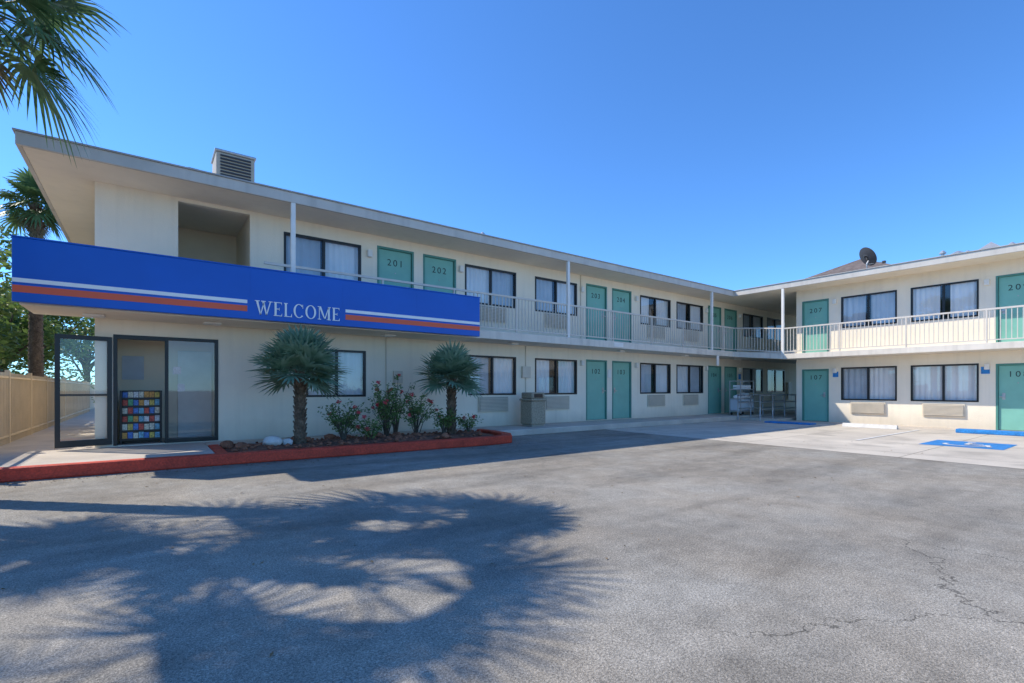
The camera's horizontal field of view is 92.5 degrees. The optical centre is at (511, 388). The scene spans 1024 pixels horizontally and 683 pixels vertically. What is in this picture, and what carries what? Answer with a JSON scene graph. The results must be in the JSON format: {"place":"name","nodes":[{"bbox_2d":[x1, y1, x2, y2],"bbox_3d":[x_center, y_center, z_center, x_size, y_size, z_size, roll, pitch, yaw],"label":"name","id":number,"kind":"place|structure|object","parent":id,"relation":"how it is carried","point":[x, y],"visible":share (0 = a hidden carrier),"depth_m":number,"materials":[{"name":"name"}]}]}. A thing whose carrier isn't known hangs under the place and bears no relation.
{"place":"outdoors","nodes":[
{"label":"outdoors","id":0,"kind":"place"},
{"bbox_2d":[0,408,94,452],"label":"side walk path","id":1,"kind":"structure","parent":0,"point":[81,427],"depth_m":12.07,"materials":[{"name":"concrete"}]},
{"bbox_2d":[122,356,143,379],"bbox_3d":[-8.070,-0.450,10.434,0.370,0.500,0.018,0,0,-37],"label":"lobby poster","id":2,"kind":"object","parent":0,"point":[132,367],"visible":1,"depth_m":10.43,"materials":[{"name":"grey paper"}]},
{"bbox_2d":[118,436,207,444],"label":"lobby floor","id":3,"kind":"structure","parent":0,"point":[163,439],"depth_m":9.91,"materials":[{"name":"tile"}]},
{"bbox_2d":[120,390,161,444],"bbox_3d":[-7.473,0.555,9.883,0.670,1.050,0.420,0,0,-37],"label":"brochure rack","id":4,"kind":"object","parent":3,"relation":"on","point":[140,415],"visible":1,"depth_m":9.85,"materials":[{"name":"multicoloured paper"}]},
{"bbox_2d":[118,339,213,439],"bbox_3d":[-7.271,-0.185,10.449,2.070,2.530,1.155,0,0,-37],"label":"lobby room","id":5,"kind":"object","parent":3,"relation":"on","point":[152,353],"depth_m":10.73,"materials":[{"name":"beige paint"}]},
{"bbox_2d":[178,351,211,437],"bbox_3d":[-7.171,0.115,11.084,0.650,1.930,0.045,0,0,-37],"label":"lobby inner door","id":6,"kind":"structure","parent":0,"point":[195,405],"depth_m":11.07,"materials":[{"name":"clear glass"}]},
{"bbox_2d":[224,431,493,451],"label":"planting bed soil","id":7,"kind":"structure","parent":0,"point":[351,441],"depth_m":10.25,"materials":[{"name":"brown soil"}]},
{"bbox_2d":[262,436,292,445],"bbox_3d":[-4.551,1.018,9.520,0.528,0.232,0.395,0,0,-37],"label":"white boulder","id":8,"kind":"object","parent":7,"relation":"on","point":[273,440],"visible":0.87,"depth_m":9.38,"materials":[{"name":"stone"}]},
{"bbox_2d":[248,323,352,443],"bbox_3d":[-4.231,-0.103,9.791,2.064,2.533,2.036,0,0,-37],"label":"fan palm tree","id":9,"kind":"object","parent":7,"relation":"on","point":[303,356],"visible":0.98,"depth_m":9.55,"materials":[{"name":"green plant"}]},
{"bbox_2d":[317,399,365,439],"bbox_3d":[-3.618,0.661,10.518,0.967,0.930,0.665,0,0,-11],"label":"rose bush","id":10,"kind":"object","parent":7,"relation":"on","point":[345,421],"visible":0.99,"depth_m":10.41,"materials":[{"name":"green plant"}]},
{"bbox_2d":[220,429,481,451],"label":"lava rocks","id":11,"kind":"object","parent":7,"relation":"on","point":[226,444],"visible":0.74,"depth_m":10.38,"materials":[{"name":"brown stone"}]},
{"bbox_2d":[350,415,390,439],"bbox_3d":[-3.021,0.836,10.359,0.846,0.582,0.578,0,0,-2],"label":"rose bush","id":12,"kind":"object","parent":7,"relation":"on","point":[367,430],"visible":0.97,"depth_m":10.36,"materials":[{"name":"green plant"}]},
{"bbox_2d":[365,381,407,435],"bbox_3d":[-2.793,0.468,11.151,0.899,1.316,1.139,0,0,-37],"label":"rose bush","id":13,"kind":"object","parent":7,"relation":"on","point":[384,411],"visible":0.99,"depth_m":11.02,"materials":[{"name":"green plant"}]},
{"bbox_2d":[379,374,414,431],"bbox_3d":[-2.766,0.374,11.762,0.891,1.500,0.682,0,0,-14],"label":"rose bush","id":14,"kind":"object","parent":7,"relation":"on","point":[395,427],"visible":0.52,"depth_m":11.64,"materials":[{"name":"green plant"}]},
{"bbox_2d":[398,392,442,432],"bbox_3d":[-2.211,0.601,11.453,0.981,1.052,0.953,0,0,-37],"label":"rose bush","id":15,"kind":"object","parent":7,"relation":"on","point":[415,410],"visible":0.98,"depth_m":11.41,"materials":[{"name":"green plant"}]},
{"bbox_2d":[430,407,458,433],"bbox_3d":[-1.632,0.759,11.626,0.644,0.735,0.705,0,0,-21],"label":"rose bush","id":16,"kind":"object","parent":7,"relation":"on","point":[445,423],"visible":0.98,"depth_m":11.51,"materials":[{"name":"green plant"}]},
{"bbox_2d":[413,340,486,433],"bbox_3d":[-1.447,-0.037,11.901,1.980,2.400,1.931,0,0,-37],"label":"fan palm tree","id":17,"kind":"object","parent":7,"relation":"on","point":[450,364],"visible":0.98,"depth_m":11.68,"materials":[{"name":"green plant"}]},
{"bbox_2d":[457,413,482,431],"bbox_3d":[-1.054,0.862,12.018,0.630,0.527,0.581,0,0,-37],"label":"rose bush","id":18,"kind":"object","parent":7,"relation":"on","point":[466,425],"visible":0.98,"depth_m":11.98,"materials":[{"name":"green plant"}]},
{"bbox_2d":[0,410,794,466],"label":"sidewalk","id":19,"kind":"structure","parent":0,"point":[13,459],"depth_m":9.89,"materials":[{"name":"concrete"}]},
{"bbox_2d":[519,392,546,426],"bbox_3d":[0.623,0.600,14.558,0.600,1.000,0.600,0,0,-37],"label":"trash can","id":20,"kind":"object","parent":19,"relation":"on","point":[532,409],"visible":1,"depth_m":14.36,"materials":[{"name":"beige concrete"}]},
{"bbox_2d":[729,381,753,414],"bbox_3d":[9.775,0.375,20.844,1.113,1.450,0.500,0,0,-37],"label":"laundry cart","id":21,"kind":"object","parent":19,"relation":"on","point":[733,403],"visible":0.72,"depth_m":20.66,"materials":[{"name":"metal"}]},
{"bbox_2d":[0,430,1023,682],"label":"asphalt parking lot","id":22,"kind":"structure","parent":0,"point":[842,568],"depth_m":3.47,"materials":[{"name":"grey asphalt"}]},
{"bbox_2d":[0,0,131,163],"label":"tall palm tree","id":23,"kind":"object","parent":22,"relation":"on","point":[47,22],"visible":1,"depth_m":6.54,"materials":[{"name":"green plant"}]},
{"bbox_2d":[0,429,511,482],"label":"red curb","id":24,"kind":"structure","parent":22,"relation":"on","point":[220,455],"depth_m":8.22,"materials":[{"name":"paint"}]},
{"bbox_2d":[0,0,1023,384],"label":"sky","id":25,"kind":"structure","parent":0,"point":[734,145],"materials":[{"name":"blue"}]},
{"bbox_2d":[614,342,718,365],"bbox_3d":[5.860,-1.240,17.949,6.250,0.580,0.019,0,0,-37],"label":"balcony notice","id":26,"kind":"object","parent":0,"point":[618,344],"visible":1,"depth_m":16.26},
{"bbox_2d":[734,352,790,359],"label":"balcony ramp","id":27,"kind":"structure","parent":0,"point":[758,355],"depth_m":19.71,"materials":[{"name":"grey concrete"}]},
{"bbox_2d":[606,420,1023,468],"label":"concrete apron","id":28,"kind":"object","parent":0,"point":[841,438],"visible":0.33,"depth_m":12.54,"materials":[{"name":"grey concrete"}]},
{"bbox_2d":[379,249,1023,430],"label":"doors","id":29,"kind":"structure","parent":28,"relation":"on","point":[1011,411],"depth_m":17.21,"materials":[{"name":"teal paint"}]},
{"bbox_2d":[387,259,401,266],"bbox_3d":[-3.056,-3.272,12.743,0.388,0.168,0.008,0,0,-37],"label":"door number","id":30,"kind":"object","parent":29,"relation":"attached to","point":[393,262],"depth_m":12.72,"materials":[{"name":"black metal"}]},
{"bbox_2d":[395,273,1018,399],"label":"door hardware","id":31,"kind":"object","parent":29,"relation":"attached to","point":[1003,394],"depth_m":17.40,"materials":[{"name":"metal"}]},
{"bbox_2d":[741,414,795,420],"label":"breezeway ramp","id":32,"kind":"structure","parent":28,"relation":"on","point":[788,417],"depth_m":20.01,"materials":[{"name":"concrete"}]},
{"bbox_2d":[737,394,795,420],"bbox_3d":[11.104,0.748,20.811,4.128,1.044,0.948,0,0,-37],"label":"ramp handrail","id":33,"kind":"object","parent":32,"relation":"on","point":[772,401],"visible":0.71,"depth_m":20.40,"materials":[{"name":"metal"}]},
{"bbox_2d":[764,421,815,424],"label":"blue curb","id":34,"kind":"structure","parent":28,"relation":"on","point":[798,423],"depth_m":17.71,"materials":[{"name":"paint"}]},
{"bbox_2d":[754,425,917,439],"bbox_3d":[12.602,1.257,10.703,5.000,0.002,12.580,0,0,-37],"label":"stall line marking","id":35,"kind":"object","parent":28,"relation":"on","point":[858,439],"visible":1,"depth_m":14.49,"materials":[{"name":"white paint"}]},
{"bbox_2d":[842,423,897,428],"bbox_3d":[11.658,1.202,15.986,0.180,0.120,1.500,0,0,-37],"label":"wheel stop","id":36,"kind":"object","parent":28,"relation":"on","point":[870,425],"visible":1,"depth_m":15.90,"materials":[{"name":"white concrete"}]},
{"bbox_2d":[796,258,1023,430],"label":"wing wall","id":37,"kind":"structure","parent":28,"relation":"on","point":[904,409],"depth_m":16.64,"materials":[{"name":"paint"}]},
{"bbox_2d":[284,232,978,401],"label":"window frames","id":38,"kind":"structure","parent":37,"relation":"attached to","point":[490,270],"depth_m":16.19,"materials":[{"name":"black metal"}]},
{"bbox_2d":[286,235,976,399],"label":"curtains","id":39,"kind":"object","parent":38,"relation":"attached to","point":[960,382],"visible":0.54,"depth_m":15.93,"materials":[{"name":"fabric"}]},
{"bbox_2d":[478,305,964,416],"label":"ac units","id":40,"kind":"object","parent":38,"relation":"attached to","point":[874,409],"visible":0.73,"depth_m":16.09},
{"bbox_2d":[480,306,962,415],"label":"ac grille backs","id":41,"kind":"object","parent":40,"relation":"attached to","point":[688,399],"visible":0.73,"depth_m":16.14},
{"bbox_2d":[377,245,1023,429],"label":"door frames","id":42,"kind":"structure","parent":37,"relation":"attached to","point":[719,308],"depth_m":17.47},
{"bbox_2d":[920,440,1015,449],"bbox_3d":[10.383,1.255,11.169,1.600,0.014,1.400,0,0,-37],"label":"accessible parking marking","id":43,"kind":"object","parent":28,"relation":"on","point":[996,446],"visible":1,"depth_m":11.14,"materials":[{"name":"blue paint"}]},
{"bbox_2d":[956,428,1023,435],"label":"blue curb","id":44,"kind":"structure","parent":28,"relation":"on","point":[992,432],"depth_m":13.58,"materials":[{"name":"paint"}]},
{"bbox_2d":[786,420,1007,430],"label":"wing walkway","id":45,"kind":"structure","parent":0,"point":[903,426],"depth_m":16.34,"materials":[{"name":"concrete"}]},
{"bbox_2d":[980,242,999,248],"bbox_3d":[15.286,-4.385,15.635,0.700,0.630,0.700,0,0,-37],"label":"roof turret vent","id":46,"kind":"object","parent":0,"point":[990,244],"visible":0.12,"depth_m":15.54,"materials":[{"name":"white metal"}]},
{"label":"ground","id":47,"kind":"structure","parent":0,"visible":0},
{"bbox_2d":[0,250,12,308],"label":"background tree","id":48,"kind":"object","parent":47,"relation":"on","point":[7,266],"visible":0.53,"depth_m":12.43,"materials":[{"name":"green plant"}]},
{"bbox_2d":[0,340,14,364],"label":"background tree","id":49,"kind":"object","parent":47,"relation":"on","point":[1,347],"visible":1,"depth_m":10.63,"materials":[{"name":"green plant"}]},
{"bbox_2d":[0,297,23,370],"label":"background tree","id":50,"kind":"object","parent":47,"relation":"on","point":[7,314],"visible":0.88,"depth_m":14.46,"materials":[{"name":"green plant"}]},
{"bbox_2d":[0,225,26,301],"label":"background tree","id":51,"kind":"object","parent":47,"relation":"on","point":[8,242],"visible":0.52,"depth_m":16.36,"materials":[{"name":"green plant"}]},
{"bbox_2d":[0,167,65,376],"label":"tall palm tree","id":52,"kind":"object","parent":47,"relation":"on","point":[34,216],"visible":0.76,"depth_m":17.16,"materials":[{"name":"green plant"}]},
{"bbox_2d":[0,281,77,374],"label":"background tree","id":53,"kind":"object","parent":47,"relation":"on","point":[20,323],"visible":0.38,"depth_m":19.09,"materials":[{"name":"green plant"}]},
{"bbox_2d":[0,370,94,445],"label":"perimeter fence","id":54,"kind":"object","parent":47,"relation":"on","point":[26,404],"visible":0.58,"depth_m":12.96,"materials":[{"name":"beige wood"}]},
{"bbox_2d":[3,293,94,379],"bbox_3d":[-20.845,-1.663,21.676,4.160,5.890,3.750,0,0,-37],"label":"background tree","id":55,"kind":"object","parent":47,"relation":"on","point":[75,320],"visible":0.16,"depth_m":22.24,"materials":[{"name":"green plant"}]},
{"bbox_2d":[21,312,94,402],"bbox_3d":[-24.915,-2.177,28.756,5.471,6.916,5.628,0,0,24],"label":"background tree","id":56,"kind":"object","parent":47,"relation":"on","point":[85,360],"visible":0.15,"depth_m":28.28,"materials":[{"name":"green plant"}]},
{"bbox_2d":[95,181,795,447],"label":"front wall","id":57,"kind":"structure","parent":47,"relation":"on","point":[127,218],"depth_m":12.33,"materials":[{"name":"paint"}]},
{"bbox_2d":[54,334,111,447],"bbox_3d":[-7.842,0.035,8.979,0.065,2.030,0.800,0,0,39],"label":"glass entrance door","id":58,"kind":"structure","parent":57,"relation":"attached to","point":[58,443],"depth_m":8.89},
{"bbox_2d":[113,334,217,445],"bbox_3d":[-6.917,0.020,9.866,1.720,2.120,0.112,0,0,-37],"label":"storefront frame","id":59,"kind":"object","parent":57,"relation":"attached to","point":[116,337],"visible":1,"depth_m":9.80,"materials":[{"name":"black metal"}]},
{"bbox_2d":[19,302,1023,363],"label":"balcony slab","id":60,"kind":"structure","parent":57,"relation":"attached to","point":[496,337],"depth_m":15.74,"materials":[{"name":"white concrete"}]},
{"bbox_2d":[290,202,784,356],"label":"roof posts","id":61,"kind":"object","parent":60,"relation":"on","point":[293,236],"visible":0.73,"depth_m":14.88,"materials":[{"name":"white metal"}]},
{"bbox_2d":[190,148,255,181],"bbox_3d":[-6.670,-4.680,11.117,1.428,1.220,0.860,0,0,-37],"label":"evaporative cooler","id":62,"kind":"object","parent":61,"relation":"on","point":[232,164],"visible":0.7,"depth_m":10.96,"materials":[{"name":"metal"}]},
{"bbox_2d":[15,131,1023,296],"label":"fascia","id":63,"kind":"structure","parent":61,"relation":"attached to","point":[92,154],"depth_m":11.30,"materials":[{"name":"paint"}]},
{"bbox_2d":[12,127,1023,290],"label":"drip edge","id":64,"kind":"object","parent":63,"relation":"on","point":[104,149],"visible":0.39,"depth_m":11.35,"materials":[{"name":"metal"}]},
{"bbox_2d":[22,146,1023,316],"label":"soffit","id":65,"kind":"structure","parent":61,"relation":"attached to","point":[68,186],"depth_m":11.30,"materials":[{"name":"paint"}]},
{"bbox_2d":[805,259,889,278],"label":"shingled roof rise","id":66,"kind":"structure","parent":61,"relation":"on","point":[859,264],"depth_m":21.53,"materials":[{"name":"brown"}]},
{"bbox_2d":[859,247,885,267],"bbox_3d":[12.814,-4.574,17.494,0.581,0.948,0.737,0,0,-37],"label":"satellite dish","id":67,"kind":"object","parent":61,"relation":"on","point":[867,255],"visible":0.95,"depth_m":17.43,"materials":[{"name":"metal"}]},
{"bbox_2d":[264,261,1023,351],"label":"balcony railing","id":68,"kind":"object","parent":60,"relation":"on","point":[549,302],"visible":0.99,"depth_m":15.64,"materials":[{"name":"white metal"}]},
{"bbox_2d":[11,235,479,336],"bbox_3d":[-4.281,-1.857,10.102,8.550,1.015,0.144,0,0,-37],"label":"welcome sign","id":69,"kind":"object","parent":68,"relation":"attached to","point":[51,272],"visible":1,"depth_m":9.12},
{"bbox_2d":[19,303,480,341],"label":"canopy ceiling","id":70,"kind":"structure","parent":68,"relation":"attached to","point":[108,314],"depth_m":9.64,"materials":[{"name":"paint"}]},
{"bbox_2d":[82,313,740,359],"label":"ceiling lights","id":71,"kind":"object","parent":70,"relation":"attached to","point":[204,322],"visible":0.91,"depth_m":9.80,"materials":[{"name":"white paint"}]},
{"bbox_2d":[733,328,780,351],"bbox_3d":[9.898,-1.998,19.744,0.048,1.156,2.034,0,0,-37],"label":"ramp railing","id":72,"kind":"object","parent":68,"relation":"attached to","point":[754,339],"visible":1,"depth_m":19.84,"materials":[{"name":"metal"}]},
{"bbox_2d":[385,275,791,399],"bbox_3d":[5.767,-1.415,19.203,22.400,4.930,0.100,0,0,-37],"label":"conduit and panels","id":73,"kind":"object","parent":57,"relation":"attached to","point":[525,371],"visible":0.72,"depth_m":15.15,"materials":[{"name":"paint"}]},
{"bbox_2d":[367,249,989,377],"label":"wall lamps","id":74,"kind":"object","parent":57,"relation":"attached to","point":[582,362],"depth_m":16.68,"materials":[{"name":"white paint"}]},
{"bbox_2d":[738,367,989,378],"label":"accessible door signs","id":75,"kind":"object","parent":57,"relation":"attached to","point":[983,371],"visible":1,"depth_m":15.22,"materials":[{"name":"blue paint"}]},
{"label":"rear walls","id":76,"kind":"object","parent":47,"relation":"on","visible":0},
{"bbox_2d":[178,216,248,265],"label":"recess walls","id":77,"kind":"structure","parent":76,"relation":"attached to","point":[204,245],"depth_m":12.04,"materials":[{"name":"paint"}]},
{"bbox_2d":[320,241,1017,430],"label":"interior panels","id":78,"kind":"object","parent":76,"relation":"attached to","point":[651,313],"visible":0.06,"depth_m":16.44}
]}

